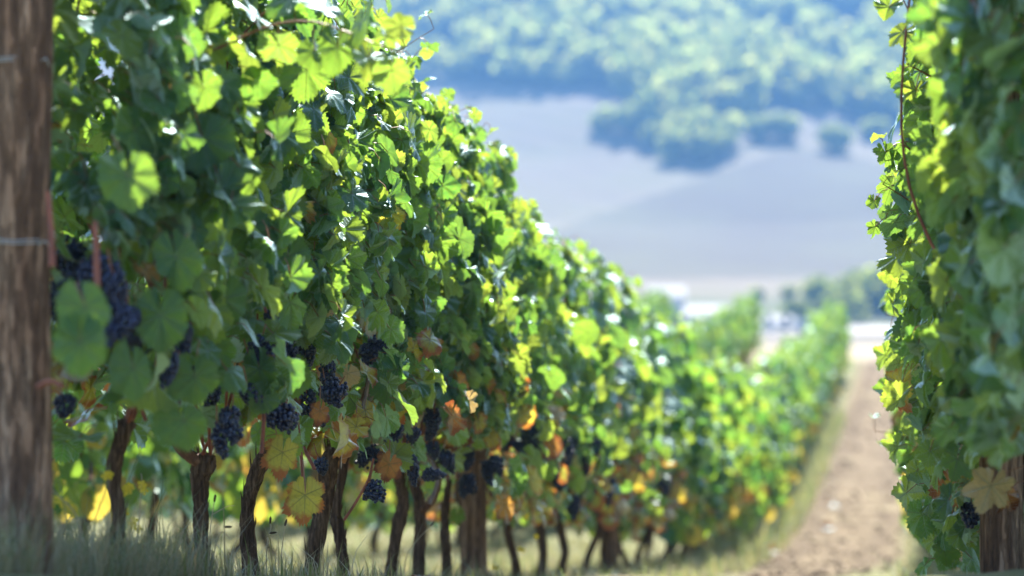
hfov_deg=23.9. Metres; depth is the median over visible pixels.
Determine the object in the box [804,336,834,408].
grapevine
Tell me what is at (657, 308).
grapevine
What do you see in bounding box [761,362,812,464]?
grapevine
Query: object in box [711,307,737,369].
grapevine
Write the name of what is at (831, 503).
fallen leaf
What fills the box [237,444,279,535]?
grapevine
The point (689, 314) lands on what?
window
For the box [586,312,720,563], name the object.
grapevine
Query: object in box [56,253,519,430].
trellis wire
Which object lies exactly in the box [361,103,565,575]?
grapevine
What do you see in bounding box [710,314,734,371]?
grapevine
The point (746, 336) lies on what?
grapevine
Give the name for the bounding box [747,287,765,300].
tree
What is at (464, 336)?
grapevine
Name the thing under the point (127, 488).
mustard weed
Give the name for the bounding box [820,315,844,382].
grapevine
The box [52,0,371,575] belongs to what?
grapevine
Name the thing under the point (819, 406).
grapevine
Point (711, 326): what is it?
grapevine
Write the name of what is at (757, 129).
tree
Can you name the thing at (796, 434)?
grapevine
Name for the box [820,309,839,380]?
grapevine
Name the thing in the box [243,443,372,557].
grapevine
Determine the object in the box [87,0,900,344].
hillside
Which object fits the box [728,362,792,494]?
grapevine
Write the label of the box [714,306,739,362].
grapevine
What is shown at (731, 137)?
tree
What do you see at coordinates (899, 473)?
grapevine
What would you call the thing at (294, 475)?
grapevine
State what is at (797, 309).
tree
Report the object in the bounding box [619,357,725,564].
grapevine
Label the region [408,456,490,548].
grapevine
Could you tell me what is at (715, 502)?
grapevine
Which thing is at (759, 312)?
grapevine
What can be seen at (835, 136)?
tree
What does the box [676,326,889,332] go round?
path
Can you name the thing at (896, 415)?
grapevine
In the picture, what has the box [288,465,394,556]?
grapevine
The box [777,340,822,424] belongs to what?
grapevine
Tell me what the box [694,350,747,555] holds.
grapevine
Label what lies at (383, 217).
grapevine
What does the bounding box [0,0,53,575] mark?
trellis post
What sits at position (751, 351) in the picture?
grapevine
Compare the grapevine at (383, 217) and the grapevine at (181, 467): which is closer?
the grapevine at (383, 217)
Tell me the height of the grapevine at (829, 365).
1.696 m
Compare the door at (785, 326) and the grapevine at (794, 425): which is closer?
the grapevine at (794, 425)
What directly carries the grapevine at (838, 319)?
on the ground at (861, 460)
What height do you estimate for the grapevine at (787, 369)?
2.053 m
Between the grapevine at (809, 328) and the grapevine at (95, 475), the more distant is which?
the grapevine at (809, 328)
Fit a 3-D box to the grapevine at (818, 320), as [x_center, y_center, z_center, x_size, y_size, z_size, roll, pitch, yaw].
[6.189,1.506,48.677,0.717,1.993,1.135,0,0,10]
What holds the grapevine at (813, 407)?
on the ground at (861, 460)
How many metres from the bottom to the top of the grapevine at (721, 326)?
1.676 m
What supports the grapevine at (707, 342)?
on the ground at (861, 460)
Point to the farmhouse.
(677, 295)
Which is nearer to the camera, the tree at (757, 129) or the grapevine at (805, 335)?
the grapevine at (805, 335)
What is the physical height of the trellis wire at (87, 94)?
2.135 m
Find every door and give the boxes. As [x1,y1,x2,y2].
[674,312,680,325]
[782,316,788,329]
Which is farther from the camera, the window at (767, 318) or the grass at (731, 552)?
the window at (767, 318)
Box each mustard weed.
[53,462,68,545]
[53,495,78,561]
[93,457,113,564]
[121,444,142,550]
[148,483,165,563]
[491,512,538,575]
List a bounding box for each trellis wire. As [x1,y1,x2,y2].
[53,75,307,227]
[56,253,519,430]
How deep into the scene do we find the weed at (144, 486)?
6.60 m
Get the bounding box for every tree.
[588,105,615,132]
[611,105,645,134]
[634,293,647,301]
[638,120,668,147]
[656,127,691,162]
[681,126,724,161]
[714,127,738,155]
[745,113,779,140]
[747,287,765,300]
[767,111,801,140]
[777,298,812,321]
[779,285,798,298]
[800,274,835,309]
[816,122,853,152]
[816,285,870,322]
[832,273,874,311]
[844,267,866,276]
[859,117,889,138]
[864,265,880,304]
[869,278,889,316]
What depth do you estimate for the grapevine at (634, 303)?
57.41 m
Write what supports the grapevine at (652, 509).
on the ground at (861, 460)
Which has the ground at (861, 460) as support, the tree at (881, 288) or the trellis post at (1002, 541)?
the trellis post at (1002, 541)
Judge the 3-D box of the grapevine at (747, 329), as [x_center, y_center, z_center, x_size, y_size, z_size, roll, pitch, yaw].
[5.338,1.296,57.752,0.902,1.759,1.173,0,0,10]
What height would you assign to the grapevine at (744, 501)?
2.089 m
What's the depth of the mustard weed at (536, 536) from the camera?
11.00 m
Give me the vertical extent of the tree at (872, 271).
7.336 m
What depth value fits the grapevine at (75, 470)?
11.86 m
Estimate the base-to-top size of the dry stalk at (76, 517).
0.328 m
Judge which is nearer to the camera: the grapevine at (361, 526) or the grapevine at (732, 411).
the grapevine at (361, 526)
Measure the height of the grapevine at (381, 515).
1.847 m
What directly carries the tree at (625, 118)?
on the hillside
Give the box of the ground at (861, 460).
[0,345,1023,575]
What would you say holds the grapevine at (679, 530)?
on the ground at (861, 460)
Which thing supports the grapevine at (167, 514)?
on the ground at (861, 460)
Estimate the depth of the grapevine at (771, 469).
27.45 m
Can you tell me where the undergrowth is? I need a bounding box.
[0,504,220,575]
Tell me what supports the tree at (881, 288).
on the hillside
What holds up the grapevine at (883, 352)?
on the ground at (861, 460)
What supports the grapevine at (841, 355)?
on the ground at (861, 460)
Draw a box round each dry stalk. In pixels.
[53,490,81,554]
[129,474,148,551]
[207,494,234,574]
[266,516,276,570]
[281,519,286,563]
[404,521,434,575]
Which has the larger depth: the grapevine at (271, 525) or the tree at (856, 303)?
the tree at (856, 303)
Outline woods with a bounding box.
[337,0,916,134]
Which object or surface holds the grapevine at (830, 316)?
on the ground at (861, 460)
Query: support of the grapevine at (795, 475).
on the ground at (861, 460)
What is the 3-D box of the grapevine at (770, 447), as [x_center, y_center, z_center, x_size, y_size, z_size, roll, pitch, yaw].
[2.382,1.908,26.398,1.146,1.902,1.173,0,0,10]
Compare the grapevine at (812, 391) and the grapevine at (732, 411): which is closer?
the grapevine at (732, 411)
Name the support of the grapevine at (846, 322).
on the ground at (861, 460)
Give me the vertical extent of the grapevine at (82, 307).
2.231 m
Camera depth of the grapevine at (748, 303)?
60.41 m
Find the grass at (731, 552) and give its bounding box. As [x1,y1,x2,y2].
[0,395,973,575]
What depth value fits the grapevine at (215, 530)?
23.51 m
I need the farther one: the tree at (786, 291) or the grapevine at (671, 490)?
the tree at (786, 291)
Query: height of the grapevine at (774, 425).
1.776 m
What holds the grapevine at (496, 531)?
on the ground at (861, 460)
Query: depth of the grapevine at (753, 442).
23.63 m
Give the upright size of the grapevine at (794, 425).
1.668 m
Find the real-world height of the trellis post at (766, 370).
1.869 m
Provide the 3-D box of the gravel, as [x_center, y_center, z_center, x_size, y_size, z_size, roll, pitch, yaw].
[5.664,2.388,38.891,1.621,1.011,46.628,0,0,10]
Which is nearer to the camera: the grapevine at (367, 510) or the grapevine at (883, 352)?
the grapevine at (883, 352)
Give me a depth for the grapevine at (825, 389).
42.77 m
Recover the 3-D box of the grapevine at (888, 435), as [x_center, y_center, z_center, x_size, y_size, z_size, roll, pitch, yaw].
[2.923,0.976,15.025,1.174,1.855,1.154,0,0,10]
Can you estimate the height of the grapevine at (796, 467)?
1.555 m
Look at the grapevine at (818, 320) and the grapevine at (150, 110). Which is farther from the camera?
the grapevine at (818, 320)
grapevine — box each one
[36,0,415,569]
[50,0,415,574]
[51,0,233,413]
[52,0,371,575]
[53,227,123,520]
[53,278,176,549]
[54,421,95,521]
[54,433,152,541]
[56,385,229,561]
[60,425,110,537]
[126,415,269,559]
[131,481,191,529]
[135,447,243,540]
[152,433,295,559]
[162,447,244,539]
[199,0,474,574]
[210,441,335,560]
[228,0,485,575]
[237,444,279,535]
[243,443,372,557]
[268,496,274,529]
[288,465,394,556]
[311,77,537,575]
[329,472,414,556]
[338,114,528,575]
[342,462,444,536]
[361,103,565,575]
[365,477,453,540]
[379,194,599,575]
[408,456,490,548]
[412,447,488,550]
[448,228,616,575]
[453,254,640,575]
[489,241,654,575]
[493,499,524,538]
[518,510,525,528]
[519,267,671,574]
[555,325,684,572]
[569,355,718,568]
[572,298,694,569]
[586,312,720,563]
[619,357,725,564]
[620,369,734,559]
[629,298,647,333]
[632,295,657,314]
[640,370,746,562]
[647,295,667,318]
[648,288,671,319]
[653,298,663,330]
[661,297,675,325]
[677,327,705,357]
[688,312,721,360]
[690,326,717,361]
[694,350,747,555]
[698,350,760,550]
[700,320,723,355]
[703,321,731,367]
[704,403,764,549]
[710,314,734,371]
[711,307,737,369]
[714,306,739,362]
[715,364,766,542]
[718,331,727,358]
[720,302,746,365]
[720,366,772,539]
[726,315,748,364]
[727,382,783,533]
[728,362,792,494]
[730,305,752,365]
[732,294,759,365]
[733,305,754,363]
[736,292,763,363]
[737,305,755,365]
[746,369,800,475]
[750,370,804,482]
[752,349,806,461]
[756,388,789,507]
[757,424,782,519]
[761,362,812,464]
[766,391,797,487]
[766,398,799,507]
[769,346,811,453]
[777,333,823,433]
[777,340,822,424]
[779,363,809,447]
[782,348,820,444]
[786,390,804,472]
[790,339,824,416]
[792,334,832,410]
[793,354,818,429]
[799,331,834,409]
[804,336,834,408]
[805,314,836,386]
[805,321,838,391]
[808,310,842,380]
[810,337,839,404]
[813,327,843,393]
[817,356,828,422]
[820,308,846,370]
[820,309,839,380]
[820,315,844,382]
[822,298,850,365]
[823,302,846,365]
[823,335,832,396]
[838,340,844,381]
[841,321,851,371]
[865,62,979,575]
[869,206,1023,568]
[872,0,1023,551]
[872,214,979,572]
[881,298,909,488]
[886,431,906,515]
[891,407,908,523]
[900,0,1023,513]
[904,0,1023,470]
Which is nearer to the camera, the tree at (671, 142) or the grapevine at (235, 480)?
the grapevine at (235, 480)
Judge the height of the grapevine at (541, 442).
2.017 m
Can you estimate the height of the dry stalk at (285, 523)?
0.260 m
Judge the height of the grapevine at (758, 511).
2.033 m
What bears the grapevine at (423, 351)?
on the ground at (861, 460)
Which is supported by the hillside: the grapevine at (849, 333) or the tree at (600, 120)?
the tree at (600, 120)
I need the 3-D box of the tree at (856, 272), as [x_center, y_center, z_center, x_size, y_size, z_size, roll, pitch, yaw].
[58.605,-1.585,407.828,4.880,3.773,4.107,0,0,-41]
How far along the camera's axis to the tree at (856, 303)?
345.57 m
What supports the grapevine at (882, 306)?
on the ground at (861, 460)
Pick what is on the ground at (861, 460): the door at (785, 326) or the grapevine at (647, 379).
the grapevine at (647, 379)
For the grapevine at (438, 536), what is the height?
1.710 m
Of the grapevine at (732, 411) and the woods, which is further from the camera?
the woods
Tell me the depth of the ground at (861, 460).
28.18 m
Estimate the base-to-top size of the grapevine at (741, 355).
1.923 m
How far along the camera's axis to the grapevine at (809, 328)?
47.60 m
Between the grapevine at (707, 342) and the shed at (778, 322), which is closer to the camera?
the grapevine at (707, 342)
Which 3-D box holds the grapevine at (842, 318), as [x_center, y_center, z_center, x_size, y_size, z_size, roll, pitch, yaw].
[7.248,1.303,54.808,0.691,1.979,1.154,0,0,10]
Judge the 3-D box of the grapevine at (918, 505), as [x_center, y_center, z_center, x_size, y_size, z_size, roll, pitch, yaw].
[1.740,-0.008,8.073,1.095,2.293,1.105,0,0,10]
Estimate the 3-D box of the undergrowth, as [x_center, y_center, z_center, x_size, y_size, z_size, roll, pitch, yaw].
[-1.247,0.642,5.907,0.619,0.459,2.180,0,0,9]
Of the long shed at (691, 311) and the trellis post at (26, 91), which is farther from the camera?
the long shed at (691, 311)
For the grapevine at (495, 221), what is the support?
on the ground at (861, 460)
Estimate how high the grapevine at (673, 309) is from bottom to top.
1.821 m
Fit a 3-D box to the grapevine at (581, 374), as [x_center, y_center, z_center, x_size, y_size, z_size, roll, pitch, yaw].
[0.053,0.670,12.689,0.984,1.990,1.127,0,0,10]
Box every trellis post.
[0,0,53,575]
[460,445,487,575]
[600,285,619,571]
[680,355,694,560]
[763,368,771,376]
[979,90,1023,572]
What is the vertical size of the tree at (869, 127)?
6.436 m
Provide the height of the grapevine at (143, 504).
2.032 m
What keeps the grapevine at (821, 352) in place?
on the ground at (861, 460)
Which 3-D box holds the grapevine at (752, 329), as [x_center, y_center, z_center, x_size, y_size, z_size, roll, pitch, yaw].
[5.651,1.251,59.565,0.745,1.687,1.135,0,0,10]
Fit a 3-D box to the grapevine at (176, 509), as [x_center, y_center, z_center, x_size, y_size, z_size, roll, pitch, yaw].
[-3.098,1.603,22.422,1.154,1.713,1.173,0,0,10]
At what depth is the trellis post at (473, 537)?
11.40 m
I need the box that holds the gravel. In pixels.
[696,362,908,575]
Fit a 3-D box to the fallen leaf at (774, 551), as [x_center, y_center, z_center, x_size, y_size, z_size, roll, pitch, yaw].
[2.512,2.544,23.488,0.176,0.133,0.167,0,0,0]
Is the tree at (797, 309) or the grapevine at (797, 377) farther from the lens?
the tree at (797, 309)
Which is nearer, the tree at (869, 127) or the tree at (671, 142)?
the tree at (671, 142)
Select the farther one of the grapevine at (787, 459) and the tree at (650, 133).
the tree at (650, 133)
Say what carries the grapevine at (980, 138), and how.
on the ground at (861, 460)
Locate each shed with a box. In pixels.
[681,305,732,324]
[757,315,793,330]
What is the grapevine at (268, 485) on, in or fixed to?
on the ground at (861, 460)
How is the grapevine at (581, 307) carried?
on the ground at (861, 460)
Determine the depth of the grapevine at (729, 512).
21.16 m
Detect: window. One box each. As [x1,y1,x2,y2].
[688,313,694,319]
[764,315,770,321]
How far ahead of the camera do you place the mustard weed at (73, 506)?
6.09 m
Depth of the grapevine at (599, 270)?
14.21 m
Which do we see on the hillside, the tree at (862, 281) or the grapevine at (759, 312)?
the tree at (862, 281)
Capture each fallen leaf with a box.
[763,543,779,555]
[821,521,834,530]
[828,501,839,507]
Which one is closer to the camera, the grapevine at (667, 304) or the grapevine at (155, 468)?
the grapevine at (155, 468)
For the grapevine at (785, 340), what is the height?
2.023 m
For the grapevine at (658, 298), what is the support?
on the ground at (861, 460)
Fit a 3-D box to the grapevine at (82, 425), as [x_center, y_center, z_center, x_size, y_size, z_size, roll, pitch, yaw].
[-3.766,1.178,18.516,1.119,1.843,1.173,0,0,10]
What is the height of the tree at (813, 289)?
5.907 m
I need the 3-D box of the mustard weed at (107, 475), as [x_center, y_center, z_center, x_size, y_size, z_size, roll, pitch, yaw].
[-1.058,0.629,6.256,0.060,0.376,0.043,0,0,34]
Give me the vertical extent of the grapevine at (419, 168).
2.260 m
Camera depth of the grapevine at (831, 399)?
46.79 m
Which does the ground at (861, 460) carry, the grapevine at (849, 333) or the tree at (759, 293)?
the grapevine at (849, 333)
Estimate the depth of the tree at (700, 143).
624.84 m
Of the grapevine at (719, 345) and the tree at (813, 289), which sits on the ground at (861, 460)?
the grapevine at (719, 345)
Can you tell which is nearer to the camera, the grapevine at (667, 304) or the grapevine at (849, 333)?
the grapevine at (849, 333)
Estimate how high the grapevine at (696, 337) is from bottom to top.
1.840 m
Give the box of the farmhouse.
[648,286,686,325]
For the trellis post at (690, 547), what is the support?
on the ground at (861, 460)
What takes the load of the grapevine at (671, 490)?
on the ground at (861, 460)
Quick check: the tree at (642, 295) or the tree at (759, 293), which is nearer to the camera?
the tree at (642, 295)
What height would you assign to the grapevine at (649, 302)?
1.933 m
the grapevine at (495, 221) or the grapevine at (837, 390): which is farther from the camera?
the grapevine at (837, 390)
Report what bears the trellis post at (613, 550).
on the ground at (861, 460)
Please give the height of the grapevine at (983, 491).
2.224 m
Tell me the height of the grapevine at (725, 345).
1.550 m
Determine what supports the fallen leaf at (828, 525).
on the ground at (861, 460)
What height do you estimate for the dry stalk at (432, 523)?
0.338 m
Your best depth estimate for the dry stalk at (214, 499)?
7.00 m
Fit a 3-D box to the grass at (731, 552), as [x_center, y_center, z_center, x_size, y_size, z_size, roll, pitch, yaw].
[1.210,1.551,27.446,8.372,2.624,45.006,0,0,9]
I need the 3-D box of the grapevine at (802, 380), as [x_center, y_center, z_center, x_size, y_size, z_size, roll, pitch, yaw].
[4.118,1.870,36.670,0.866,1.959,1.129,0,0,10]
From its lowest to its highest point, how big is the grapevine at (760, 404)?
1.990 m
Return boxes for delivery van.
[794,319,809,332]
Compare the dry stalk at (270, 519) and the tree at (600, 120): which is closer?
the dry stalk at (270, 519)
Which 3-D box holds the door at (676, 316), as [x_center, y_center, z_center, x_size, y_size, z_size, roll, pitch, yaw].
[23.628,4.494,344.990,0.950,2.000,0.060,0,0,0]
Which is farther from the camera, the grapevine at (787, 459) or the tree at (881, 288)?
the tree at (881, 288)

